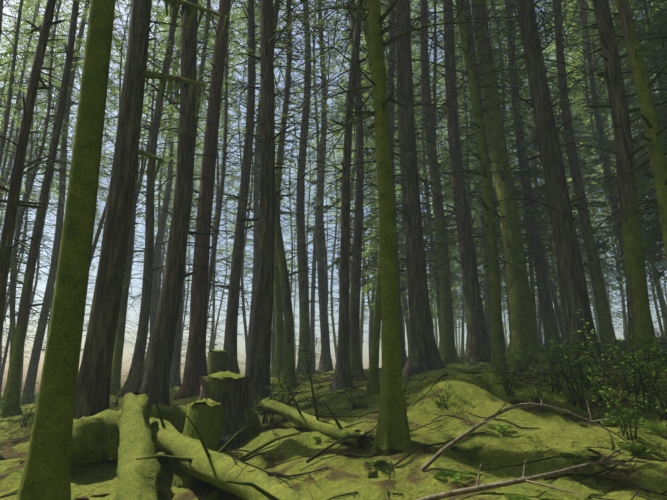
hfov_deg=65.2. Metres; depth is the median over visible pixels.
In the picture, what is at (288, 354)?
conifer pole
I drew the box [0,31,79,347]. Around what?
conifer pole
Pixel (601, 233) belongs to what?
conifer
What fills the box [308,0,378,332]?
conifer pole
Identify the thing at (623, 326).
conifer
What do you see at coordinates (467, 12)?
conifer
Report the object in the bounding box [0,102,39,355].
conifer pole
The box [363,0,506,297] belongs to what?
conifer pole
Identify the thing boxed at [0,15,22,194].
conifer pole
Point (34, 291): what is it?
conifer
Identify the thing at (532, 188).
conifer pole
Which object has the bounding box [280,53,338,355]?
conifer
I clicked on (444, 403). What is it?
shrub
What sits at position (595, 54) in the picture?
conifer
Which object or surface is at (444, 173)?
conifer
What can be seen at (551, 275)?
tree
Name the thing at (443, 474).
fern
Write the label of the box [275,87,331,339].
conifer pole
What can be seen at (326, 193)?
conifer
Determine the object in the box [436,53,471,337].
conifer
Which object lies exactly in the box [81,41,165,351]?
conifer pole
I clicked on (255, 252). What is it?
conifer
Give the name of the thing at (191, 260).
conifer
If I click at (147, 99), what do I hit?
conifer
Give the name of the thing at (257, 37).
conifer pole
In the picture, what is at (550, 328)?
conifer
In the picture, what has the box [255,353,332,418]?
shrub
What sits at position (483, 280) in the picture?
young conifer
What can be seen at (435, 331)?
conifer
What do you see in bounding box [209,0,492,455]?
conifer
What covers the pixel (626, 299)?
young conifer
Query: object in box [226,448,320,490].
branch
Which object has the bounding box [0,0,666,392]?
sky
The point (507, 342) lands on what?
conifer
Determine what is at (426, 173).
conifer
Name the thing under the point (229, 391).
cut stump
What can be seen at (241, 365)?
shrub
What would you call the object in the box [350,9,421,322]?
conifer pole
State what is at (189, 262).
conifer pole
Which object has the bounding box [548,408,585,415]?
fern
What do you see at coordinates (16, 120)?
conifer pole
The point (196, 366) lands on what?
conifer
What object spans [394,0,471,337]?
conifer pole
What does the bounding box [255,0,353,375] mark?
conifer
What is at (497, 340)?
conifer pole
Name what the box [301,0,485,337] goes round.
tree
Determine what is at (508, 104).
conifer
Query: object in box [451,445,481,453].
fern
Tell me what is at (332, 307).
conifer pole
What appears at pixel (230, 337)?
conifer
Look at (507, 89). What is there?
conifer
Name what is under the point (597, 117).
conifer
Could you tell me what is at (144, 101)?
conifer pole
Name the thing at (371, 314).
conifer pole
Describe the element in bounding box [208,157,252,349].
conifer pole
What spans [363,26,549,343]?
tree
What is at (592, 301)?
young conifer
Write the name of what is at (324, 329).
conifer
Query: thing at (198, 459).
fallen log
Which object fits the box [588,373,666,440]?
shrub
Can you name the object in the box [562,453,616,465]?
fern
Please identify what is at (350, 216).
conifer
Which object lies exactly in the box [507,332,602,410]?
shrub
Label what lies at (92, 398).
conifer
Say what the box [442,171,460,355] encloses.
conifer
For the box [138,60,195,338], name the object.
conifer pole
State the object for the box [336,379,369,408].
shrub
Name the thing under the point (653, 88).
conifer pole
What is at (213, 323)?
conifer
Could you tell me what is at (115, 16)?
conifer pole
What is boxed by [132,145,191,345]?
conifer pole
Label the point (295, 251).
conifer
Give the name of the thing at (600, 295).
conifer
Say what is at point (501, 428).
fern
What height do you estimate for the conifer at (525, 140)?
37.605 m
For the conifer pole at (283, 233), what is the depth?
44.96 m
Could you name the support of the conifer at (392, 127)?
on the terrain
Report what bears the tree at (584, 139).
on the terrain
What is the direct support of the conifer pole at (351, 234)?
on the terrain
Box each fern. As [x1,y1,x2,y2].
[357,458,389,464]
[433,470,473,481]
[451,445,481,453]
[485,424,516,431]
[504,493,550,499]
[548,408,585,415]
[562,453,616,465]
[584,417,627,425]
[616,442,657,452]
[633,422,666,431]
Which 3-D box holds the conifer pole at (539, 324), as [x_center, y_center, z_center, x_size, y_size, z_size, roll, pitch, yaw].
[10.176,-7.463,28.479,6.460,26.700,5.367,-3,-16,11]
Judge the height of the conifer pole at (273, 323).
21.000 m
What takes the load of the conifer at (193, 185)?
on the terrain
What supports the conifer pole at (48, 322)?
on the terrain
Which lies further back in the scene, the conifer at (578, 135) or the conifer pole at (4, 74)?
the conifer at (578, 135)
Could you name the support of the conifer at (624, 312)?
on the terrain
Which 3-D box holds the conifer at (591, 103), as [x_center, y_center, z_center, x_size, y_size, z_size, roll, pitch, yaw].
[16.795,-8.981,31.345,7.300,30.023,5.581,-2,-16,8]
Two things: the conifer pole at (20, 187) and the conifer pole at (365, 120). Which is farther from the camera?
the conifer pole at (20, 187)
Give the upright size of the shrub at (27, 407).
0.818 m
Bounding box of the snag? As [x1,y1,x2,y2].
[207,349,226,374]
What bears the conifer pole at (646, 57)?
on the terrain
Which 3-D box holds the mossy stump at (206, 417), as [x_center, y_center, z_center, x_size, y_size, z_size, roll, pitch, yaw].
[-1.364,2.056,5.224,0.543,1.100,0.592,12,-20,-37]
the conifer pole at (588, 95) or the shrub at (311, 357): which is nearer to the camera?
the shrub at (311, 357)
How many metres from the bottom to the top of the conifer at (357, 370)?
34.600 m
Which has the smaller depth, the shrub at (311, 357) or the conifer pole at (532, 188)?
the shrub at (311, 357)
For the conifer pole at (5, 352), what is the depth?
30.86 m
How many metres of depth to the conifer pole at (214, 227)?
41.78 m
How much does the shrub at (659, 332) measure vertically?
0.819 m
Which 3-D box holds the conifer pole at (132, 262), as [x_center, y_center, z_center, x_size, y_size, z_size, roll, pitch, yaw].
[-13.112,-5.272,36.299,4.989,31.632,5.550,-14,-21,42]
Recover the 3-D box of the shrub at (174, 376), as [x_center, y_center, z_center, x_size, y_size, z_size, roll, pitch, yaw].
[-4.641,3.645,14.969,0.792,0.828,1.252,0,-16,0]
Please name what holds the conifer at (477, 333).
on the terrain
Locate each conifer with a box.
[0,0,56,232]
[0,0,63,291]
[0,0,70,194]
[0,0,108,416]
[0,0,155,340]
[0,5,11,70]
[0,8,35,222]
[0,93,34,239]
[7,0,129,404]
[9,98,74,396]
[16,0,115,499]
[19,2,78,353]
[42,12,123,356]
[64,0,226,418]
[86,147,105,310]
[87,0,209,394]
[93,0,237,396]
[94,0,252,405]
[108,63,161,333]
[122,1,215,349]
[130,5,179,354]
[135,140,173,262]
[140,0,273,387]
[141,0,296,399]
[142,0,242,333]
[162,59,205,306]
[180,74,214,376]
[190,0,323,373]
[200,0,252,349]
[205,0,331,414]
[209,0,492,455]
[216,0,299,376]
[217,113,253,359]
[219,0,350,377]
[229,2,299,315]
[247,64,295,281]
[251,153,297,349]
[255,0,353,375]
[275,109,292,255]
[277,0,371,371]
[279,0,352,370]
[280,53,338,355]
[284,162,310,369]
[293,0,420,378]
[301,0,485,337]
[305,139,329,348]
[314,112,339,364]
[324,101,354,353]
[325,23,396,366]
[326,131,368,294]
[336,141,431,319]
[340,2,446,343]
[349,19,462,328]
[350,0,447,368]
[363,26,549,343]
[367,0,485,365]
[370,234,381,354]
[376,0,486,376]
[386,0,447,300]
[410,0,514,365]
[411,0,549,366]
[413,0,512,319]
[414,0,515,293]
[414,0,554,352]
[414,47,450,347]
[418,72,453,249]
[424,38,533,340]
[425,38,458,338]
[427,174,481,341]
[428,0,558,340]
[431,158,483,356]
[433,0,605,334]
[436,0,481,328]
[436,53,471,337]
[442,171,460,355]
[443,179,461,355]
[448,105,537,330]
[451,137,537,349]
[452,0,500,279]
[453,0,597,360]
[464,260,537,329]
[465,0,612,315]
[467,0,618,373]
[469,7,531,312]
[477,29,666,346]
[488,0,535,282]
[492,183,508,346]
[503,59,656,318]
[504,23,548,247]
[520,132,610,336]
[529,0,666,268]
[533,0,666,375]
[533,171,622,311]
[534,0,655,355]
[538,9,616,340]
[539,0,665,281]
[542,0,617,322]
[544,0,654,271]
[548,0,665,305]
[550,3,627,337]
[551,154,618,328]
[552,254,621,332]
[553,2,666,306]
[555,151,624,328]
[556,24,644,339]
[565,54,618,327]
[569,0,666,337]
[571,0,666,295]
[577,111,620,338]
[585,227,626,335]
[586,156,615,323]
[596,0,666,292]
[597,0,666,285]
[606,151,666,335]
[609,264,658,330]
[616,0,666,127]
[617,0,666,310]
[630,96,666,301]
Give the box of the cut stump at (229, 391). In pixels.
[198,371,263,451]
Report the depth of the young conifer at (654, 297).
32.81 m
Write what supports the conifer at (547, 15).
on the terrain
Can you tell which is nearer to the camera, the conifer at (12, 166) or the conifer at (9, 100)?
the conifer at (9, 100)
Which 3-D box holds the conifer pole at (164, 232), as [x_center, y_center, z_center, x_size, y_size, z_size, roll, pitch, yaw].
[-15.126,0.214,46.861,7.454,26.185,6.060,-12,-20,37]
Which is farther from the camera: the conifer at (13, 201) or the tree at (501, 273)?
the tree at (501, 273)
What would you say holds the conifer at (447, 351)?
on the terrain
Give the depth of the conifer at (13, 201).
8.00 m
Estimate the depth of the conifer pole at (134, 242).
38.27 m
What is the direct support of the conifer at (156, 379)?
on the terrain
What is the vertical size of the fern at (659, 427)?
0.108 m
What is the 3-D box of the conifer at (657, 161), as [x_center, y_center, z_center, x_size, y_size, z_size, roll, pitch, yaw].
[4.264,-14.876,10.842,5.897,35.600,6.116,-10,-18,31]
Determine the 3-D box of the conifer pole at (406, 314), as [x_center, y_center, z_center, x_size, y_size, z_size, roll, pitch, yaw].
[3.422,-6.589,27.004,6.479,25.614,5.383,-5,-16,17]
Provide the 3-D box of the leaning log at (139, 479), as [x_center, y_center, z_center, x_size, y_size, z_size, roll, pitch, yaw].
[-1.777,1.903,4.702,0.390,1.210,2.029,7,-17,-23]
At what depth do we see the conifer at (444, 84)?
27.72 m
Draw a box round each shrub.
[1,371,38,403]
[4,388,37,427]
[111,360,146,406]
[169,364,185,388]
[238,359,244,375]
[239,355,300,424]
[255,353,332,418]
[273,325,333,373]
[297,376,334,406]
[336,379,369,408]
[373,362,434,403]
[420,372,457,409]
[456,342,551,396]
[491,345,584,406]
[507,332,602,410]
[531,335,598,393]
[542,323,630,392]
[547,339,633,401]
[565,322,666,420]
[577,309,666,412]
[588,309,666,393]
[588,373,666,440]
[654,323,666,341]
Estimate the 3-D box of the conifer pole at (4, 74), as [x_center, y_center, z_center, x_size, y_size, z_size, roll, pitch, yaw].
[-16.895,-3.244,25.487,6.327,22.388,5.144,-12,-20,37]
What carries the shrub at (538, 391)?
on the terrain
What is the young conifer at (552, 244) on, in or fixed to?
on the terrain
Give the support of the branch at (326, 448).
on the terrain
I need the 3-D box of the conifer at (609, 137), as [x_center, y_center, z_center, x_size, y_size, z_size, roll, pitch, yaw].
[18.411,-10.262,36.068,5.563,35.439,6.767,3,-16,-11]
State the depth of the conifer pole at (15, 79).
33.64 m
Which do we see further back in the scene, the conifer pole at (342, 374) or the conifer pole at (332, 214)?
the conifer pole at (332, 214)
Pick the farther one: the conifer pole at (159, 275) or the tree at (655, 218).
the conifer pole at (159, 275)
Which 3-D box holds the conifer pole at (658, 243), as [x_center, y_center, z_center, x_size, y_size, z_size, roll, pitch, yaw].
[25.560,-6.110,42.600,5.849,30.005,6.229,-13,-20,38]
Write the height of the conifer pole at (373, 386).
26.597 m
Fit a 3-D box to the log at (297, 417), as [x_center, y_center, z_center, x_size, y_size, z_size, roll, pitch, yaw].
[-0.412,1.770,6.138,0.509,0.879,2.369,7,-17,-25]
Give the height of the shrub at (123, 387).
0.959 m
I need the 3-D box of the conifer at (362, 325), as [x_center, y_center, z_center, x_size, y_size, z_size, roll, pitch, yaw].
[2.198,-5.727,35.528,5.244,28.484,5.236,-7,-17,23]
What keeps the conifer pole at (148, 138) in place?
on the terrain
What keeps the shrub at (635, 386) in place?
on the terrain
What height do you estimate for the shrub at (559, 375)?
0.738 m
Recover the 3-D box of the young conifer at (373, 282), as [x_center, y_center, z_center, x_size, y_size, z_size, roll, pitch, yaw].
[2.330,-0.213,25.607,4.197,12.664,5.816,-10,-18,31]
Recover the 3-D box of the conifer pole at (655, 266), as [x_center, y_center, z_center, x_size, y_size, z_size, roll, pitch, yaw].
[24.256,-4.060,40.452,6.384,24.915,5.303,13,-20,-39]
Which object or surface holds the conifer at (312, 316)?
on the terrain
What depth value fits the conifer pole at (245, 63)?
34.91 m
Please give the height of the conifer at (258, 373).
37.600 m
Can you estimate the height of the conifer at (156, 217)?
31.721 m
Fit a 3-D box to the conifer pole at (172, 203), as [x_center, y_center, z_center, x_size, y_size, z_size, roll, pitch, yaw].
[-10.511,-1.404,34.522,6.219,22.867,5.166,-12,-19,36]
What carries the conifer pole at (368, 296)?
on the terrain
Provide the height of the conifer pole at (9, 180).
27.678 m
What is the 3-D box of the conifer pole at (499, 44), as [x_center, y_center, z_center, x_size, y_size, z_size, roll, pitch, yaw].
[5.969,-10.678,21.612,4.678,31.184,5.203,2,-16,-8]
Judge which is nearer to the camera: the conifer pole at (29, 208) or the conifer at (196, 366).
the conifer at (196, 366)
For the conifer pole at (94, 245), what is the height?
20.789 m
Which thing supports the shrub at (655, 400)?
on the terrain
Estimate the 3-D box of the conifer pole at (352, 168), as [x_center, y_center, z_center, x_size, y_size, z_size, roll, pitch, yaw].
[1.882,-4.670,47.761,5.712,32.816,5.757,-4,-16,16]
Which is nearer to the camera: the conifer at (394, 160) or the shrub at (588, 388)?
the shrub at (588, 388)
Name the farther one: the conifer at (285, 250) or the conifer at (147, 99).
the conifer at (285, 250)
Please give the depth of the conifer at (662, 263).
68.77 m
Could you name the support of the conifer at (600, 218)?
on the terrain
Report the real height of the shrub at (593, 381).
0.765 m
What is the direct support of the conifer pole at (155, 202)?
on the terrain
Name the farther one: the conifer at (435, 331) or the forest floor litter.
the conifer at (435, 331)
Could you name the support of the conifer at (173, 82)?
on the terrain
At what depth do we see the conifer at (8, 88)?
39.19 m
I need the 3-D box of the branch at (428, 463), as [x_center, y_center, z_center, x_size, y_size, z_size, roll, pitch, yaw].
[1.797,1.591,4.588,2.164,0.597,0.625,8,-18,-28]
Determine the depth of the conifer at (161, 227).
27.52 m
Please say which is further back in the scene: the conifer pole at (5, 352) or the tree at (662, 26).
the conifer pole at (5, 352)
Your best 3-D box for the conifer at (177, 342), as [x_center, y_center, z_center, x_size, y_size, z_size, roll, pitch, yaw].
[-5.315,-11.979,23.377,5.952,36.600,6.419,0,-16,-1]
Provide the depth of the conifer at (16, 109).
29.98 m
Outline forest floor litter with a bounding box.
[0,341,666,499]
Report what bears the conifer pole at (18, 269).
on the terrain
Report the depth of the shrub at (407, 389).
6.41 m
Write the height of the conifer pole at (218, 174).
24.193 m
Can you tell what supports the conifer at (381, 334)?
on the terrain
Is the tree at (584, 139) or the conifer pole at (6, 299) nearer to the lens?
the tree at (584, 139)
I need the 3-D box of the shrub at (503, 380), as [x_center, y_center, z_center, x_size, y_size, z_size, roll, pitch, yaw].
[2.152,1.500,6.587,1.118,0.727,0.794,-5,-16,17]
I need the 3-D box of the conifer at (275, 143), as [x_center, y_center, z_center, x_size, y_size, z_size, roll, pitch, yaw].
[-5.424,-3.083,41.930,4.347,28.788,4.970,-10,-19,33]
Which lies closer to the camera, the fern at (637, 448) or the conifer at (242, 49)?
the fern at (637, 448)
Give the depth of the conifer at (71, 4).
52.10 m
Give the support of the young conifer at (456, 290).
on the terrain
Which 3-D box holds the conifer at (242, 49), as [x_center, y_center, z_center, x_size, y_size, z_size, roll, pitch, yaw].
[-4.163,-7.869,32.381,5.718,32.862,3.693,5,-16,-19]
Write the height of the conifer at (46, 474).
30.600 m
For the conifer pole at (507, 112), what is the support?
on the terrain
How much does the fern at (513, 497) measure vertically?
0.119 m
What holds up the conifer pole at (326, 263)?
on the terrain
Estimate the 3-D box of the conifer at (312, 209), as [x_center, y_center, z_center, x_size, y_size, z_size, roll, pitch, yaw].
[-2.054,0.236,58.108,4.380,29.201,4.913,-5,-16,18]
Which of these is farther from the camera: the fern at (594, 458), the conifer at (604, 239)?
the conifer at (604, 239)
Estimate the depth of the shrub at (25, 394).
19.44 m
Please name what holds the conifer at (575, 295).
on the terrain
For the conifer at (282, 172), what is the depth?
78.89 m
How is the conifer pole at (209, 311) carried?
on the terrain
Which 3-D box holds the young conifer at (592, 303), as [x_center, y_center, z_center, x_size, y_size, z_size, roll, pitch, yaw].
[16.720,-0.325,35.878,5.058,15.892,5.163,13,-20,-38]
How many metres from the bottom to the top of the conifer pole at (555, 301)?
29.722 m
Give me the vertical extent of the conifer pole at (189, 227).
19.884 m
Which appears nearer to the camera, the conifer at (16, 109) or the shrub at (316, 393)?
the shrub at (316, 393)
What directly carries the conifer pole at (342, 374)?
on the terrain
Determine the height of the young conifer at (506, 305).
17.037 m
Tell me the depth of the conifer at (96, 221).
66.50 m
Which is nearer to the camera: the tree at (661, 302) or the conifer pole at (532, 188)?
the tree at (661, 302)
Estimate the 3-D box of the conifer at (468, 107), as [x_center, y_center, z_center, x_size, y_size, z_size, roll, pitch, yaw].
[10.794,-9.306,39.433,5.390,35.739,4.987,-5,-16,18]
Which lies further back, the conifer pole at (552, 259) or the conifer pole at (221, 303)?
the conifer pole at (221, 303)
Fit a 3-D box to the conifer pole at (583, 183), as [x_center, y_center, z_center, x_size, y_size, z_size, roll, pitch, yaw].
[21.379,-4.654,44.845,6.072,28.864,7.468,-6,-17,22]
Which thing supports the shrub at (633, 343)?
on the terrain
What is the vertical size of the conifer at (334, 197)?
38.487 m
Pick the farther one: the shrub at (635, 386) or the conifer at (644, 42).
the conifer at (644, 42)
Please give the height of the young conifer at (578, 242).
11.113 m
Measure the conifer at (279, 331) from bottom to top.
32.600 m
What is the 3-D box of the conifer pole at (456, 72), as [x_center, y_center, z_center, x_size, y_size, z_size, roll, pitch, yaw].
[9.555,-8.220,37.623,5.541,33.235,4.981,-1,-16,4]
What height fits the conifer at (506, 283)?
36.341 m
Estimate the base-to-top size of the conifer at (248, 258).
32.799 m
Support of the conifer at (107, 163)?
on the terrain
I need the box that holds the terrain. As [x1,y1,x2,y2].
[0,336,666,499]
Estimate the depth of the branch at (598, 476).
4.04 m
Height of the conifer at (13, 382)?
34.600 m
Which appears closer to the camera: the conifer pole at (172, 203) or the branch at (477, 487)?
the branch at (477, 487)
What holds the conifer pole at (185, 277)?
on the terrain
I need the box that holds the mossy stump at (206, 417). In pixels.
[169,398,224,486]
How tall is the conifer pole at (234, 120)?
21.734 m
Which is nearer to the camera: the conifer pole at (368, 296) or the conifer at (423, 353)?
the conifer at (423, 353)
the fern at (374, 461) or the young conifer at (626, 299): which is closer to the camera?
the fern at (374, 461)
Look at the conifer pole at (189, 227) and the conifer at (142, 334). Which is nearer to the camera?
the conifer at (142, 334)
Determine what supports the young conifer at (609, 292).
on the terrain
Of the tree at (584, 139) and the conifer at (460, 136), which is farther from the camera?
the conifer at (460, 136)
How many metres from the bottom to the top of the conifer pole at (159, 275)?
29.076 m
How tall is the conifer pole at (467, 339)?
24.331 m
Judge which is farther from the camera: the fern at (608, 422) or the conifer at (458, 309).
the conifer at (458, 309)
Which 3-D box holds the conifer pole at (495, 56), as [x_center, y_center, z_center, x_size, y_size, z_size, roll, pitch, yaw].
[9.374,-8.523,30.559,5.606,29.539,5.650,-6,-17,22]
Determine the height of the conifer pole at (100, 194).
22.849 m
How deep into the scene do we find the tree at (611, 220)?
15.93 m
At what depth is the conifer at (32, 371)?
24.32 m
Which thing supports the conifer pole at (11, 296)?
on the terrain
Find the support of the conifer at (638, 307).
on the terrain
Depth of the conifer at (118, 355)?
15.21 m
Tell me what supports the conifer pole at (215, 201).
on the terrain
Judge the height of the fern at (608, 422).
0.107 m
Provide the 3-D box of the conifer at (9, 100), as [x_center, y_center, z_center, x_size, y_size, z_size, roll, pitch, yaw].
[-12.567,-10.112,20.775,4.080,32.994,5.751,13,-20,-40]
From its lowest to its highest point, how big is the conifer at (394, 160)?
35.280 m
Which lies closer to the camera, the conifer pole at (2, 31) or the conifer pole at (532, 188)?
the conifer pole at (2, 31)
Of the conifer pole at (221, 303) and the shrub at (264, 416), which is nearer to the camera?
the shrub at (264, 416)
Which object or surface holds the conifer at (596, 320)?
on the terrain
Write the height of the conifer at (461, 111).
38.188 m
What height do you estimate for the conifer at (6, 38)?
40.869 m
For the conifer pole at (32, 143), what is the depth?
25.71 m
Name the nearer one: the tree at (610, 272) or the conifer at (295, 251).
the tree at (610, 272)
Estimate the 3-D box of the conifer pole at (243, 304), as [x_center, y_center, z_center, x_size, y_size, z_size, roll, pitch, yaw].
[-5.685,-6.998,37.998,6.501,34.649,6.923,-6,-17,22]
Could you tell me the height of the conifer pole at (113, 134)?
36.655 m
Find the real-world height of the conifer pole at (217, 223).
31.512 m
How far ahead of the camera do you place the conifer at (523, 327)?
12.35 m
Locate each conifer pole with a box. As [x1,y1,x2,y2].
[0,0,48,326]
[0,0,59,258]
[0,0,76,353]
[0,0,81,235]
[0,0,81,344]
[0,0,117,407]
[0,13,61,400]
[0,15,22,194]
[0,17,50,297]
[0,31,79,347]
[0,34,61,370]
[0,79,42,348]
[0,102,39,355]
[1,69,51,361]
[20,0,145,353]
[24,4,119,353]
[28,1,173,348]
[48,120,113,350]
[73,0,208,318]
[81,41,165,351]
[84,8,162,335]
[91,120,145,347]
[93,50,161,345]
[115,2,195,343]
[127,11,204,377]
[129,126,176,359]
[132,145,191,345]
[134,109,221,363]
[136,140,194,316]
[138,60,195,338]
[157,113,203,364]
[162,128,211,354]
[162,159,200,357]
[167,60,244,382]
[167,69,248,367]
[168,2,258,348]
[174,0,385,390]
[180,3,279,318]
[181,64,242,360]
[201,0,337,321]
[206,111,240,349]
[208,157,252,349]
[210,0,298,350]
[212,1,259,337]
[214,1,338,372]
[246,138,295,337]
[274,0,448,390]
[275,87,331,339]
[289,0,420,322]
[292,0,352,361]
[306,54,351,357]
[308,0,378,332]
[315,0,419,367]
[316,0,454,398]
[325,107,354,340]
[327,56,372,331]
[330,89,361,332]
[334,34,401,332]
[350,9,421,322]
[359,0,594,374]
[360,0,463,352]
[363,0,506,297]
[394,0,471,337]
[396,77,439,329]
[429,25,482,355]
[432,0,464,229]
[437,0,535,280]
[454,0,578,345]
[455,0,543,262]
[463,2,540,283]
[468,0,556,347]
[502,18,588,327]
[509,50,580,304]
[521,0,650,278]
[566,54,609,316]
[568,3,665,276]
[608,118,666,312]
[612,60,666,306]
[623,3,666,278]
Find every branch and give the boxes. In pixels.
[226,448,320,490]
[306,421,381,462]
[415,447,646,499]
[420,396,632,471]
[544,449,666,495]
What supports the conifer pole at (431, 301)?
on the terrain
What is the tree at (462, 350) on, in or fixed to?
on the terrain
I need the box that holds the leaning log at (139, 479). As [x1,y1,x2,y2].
[114,392,160,499]
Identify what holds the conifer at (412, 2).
on the terrain
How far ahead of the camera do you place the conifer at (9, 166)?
36.39 m
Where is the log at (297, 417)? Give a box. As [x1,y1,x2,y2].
[259,360,365,447]
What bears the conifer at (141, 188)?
on the terrain

